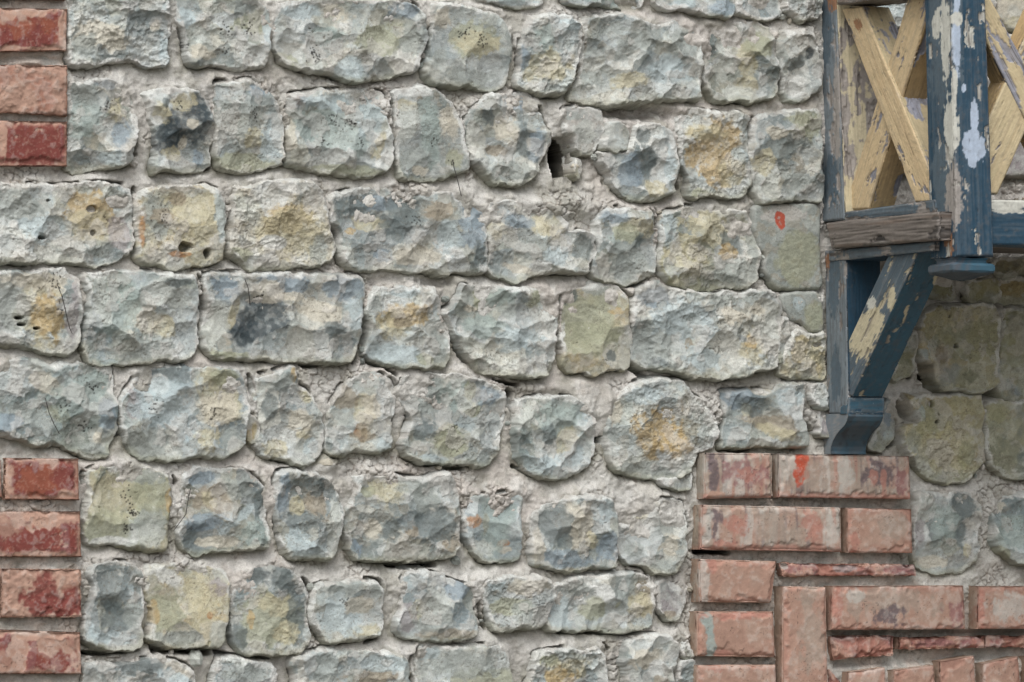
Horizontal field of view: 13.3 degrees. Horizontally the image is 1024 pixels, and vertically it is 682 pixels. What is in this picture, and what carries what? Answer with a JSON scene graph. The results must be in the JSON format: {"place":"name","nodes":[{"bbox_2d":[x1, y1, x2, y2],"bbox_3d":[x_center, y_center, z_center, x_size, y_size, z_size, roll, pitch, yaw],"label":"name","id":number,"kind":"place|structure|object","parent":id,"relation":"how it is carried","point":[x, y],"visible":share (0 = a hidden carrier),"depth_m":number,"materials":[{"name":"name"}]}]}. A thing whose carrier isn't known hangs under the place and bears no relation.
{"place":"outdoors","nodes":[
{"label":"outdoors","id":0,"kind":"place"},
{"label":"ground","id":1,"kind":"structure","parent":0,"visible":0},
{"bbox_2d":[0,0,1023,681],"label":"stone wall","id":2,"kind":"structure","parent":1,"relation":"on","point":[410,414],"depth_m":5.95,"materials":[{"name":"grey stone"}]},
{"bbox_2d":[0,0,67,166],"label":"brick quoin","id":3,"kind":"object","parent":2,"relation":"attached to","point":[33,90],"visible":1,"depth_m":5.70,"materials":[{"name":"brick"}]},
{"bbox_2d":[0,458,81,673],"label":"brick quoin","id":4,"kind":"object","parent":2,"relation":"attached to","point":[51,593],"visible":1,"depth_m":5.68,"materials":[{"name":"brick"}]},
{"bbox_2d":[45,398,59,433],"bbox_3d":[-0.594,0.097,5.681,0.022,0.047,0.008,1,-2,-25],"label":"dry stem","id":5,"kind":"object","parent":2,"relation":"attached to","point":[50,415],"visible":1,"depth_m":5.68,"materials":[{"name":"grey plant"}]},
{"bbox_2d":[57,285,72,333],"bbox_3d":[-0.580,-0.041,5.693,0.021,0.064,0.008,1,-2,-25],"label":"dry stem","id":6,"kind":"object","parent":2,"relation":"attached to","point":[65,309],"visible":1,"depth_m":5.69,"materials":[{"name":"grey plant"}]},
{"bbox_2d":[174,488,190,529],"bbox_3d":[-0.431,0.220,5.752,0.022,0.054,0.008,1,-2,-25],"label":"dry stem","id":7,"kind":"object","parent":2,"relation":"attached to","point":[186,507],"visible":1,"depth_m":5.75,"materials":[{"name":"grey plant"}]},
{"bbox_2d":[452,160,461,195],"bbox_3d":[-0.074,-0.220,5.936,0.016,0.048,0.008,1,-2,-25],"label":"dry stem","id":8,"kind":"object","parent":2,"relation":"attached to","point":[456,177],"visible":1,"depth_m":5.93,"materials":[{"name":"grey plant"}]},
{"bbox_2d":[688,453,1023,681],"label":"brick surround","id":9,"kind":"object","parent":2,"relation":"attached to","point":[793,639],"visible":1,"depth_m":6.16,"materials":[{"name":"brick"}]},
{"bbox_2d":[822,0,1023,453],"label":"timber balcony","id":10,"kind":"structure","parent":2,"relation":"attached to","point":[927,110],"depth_m":6.04,"materials":[{"name":"blue wood"}]}
]}

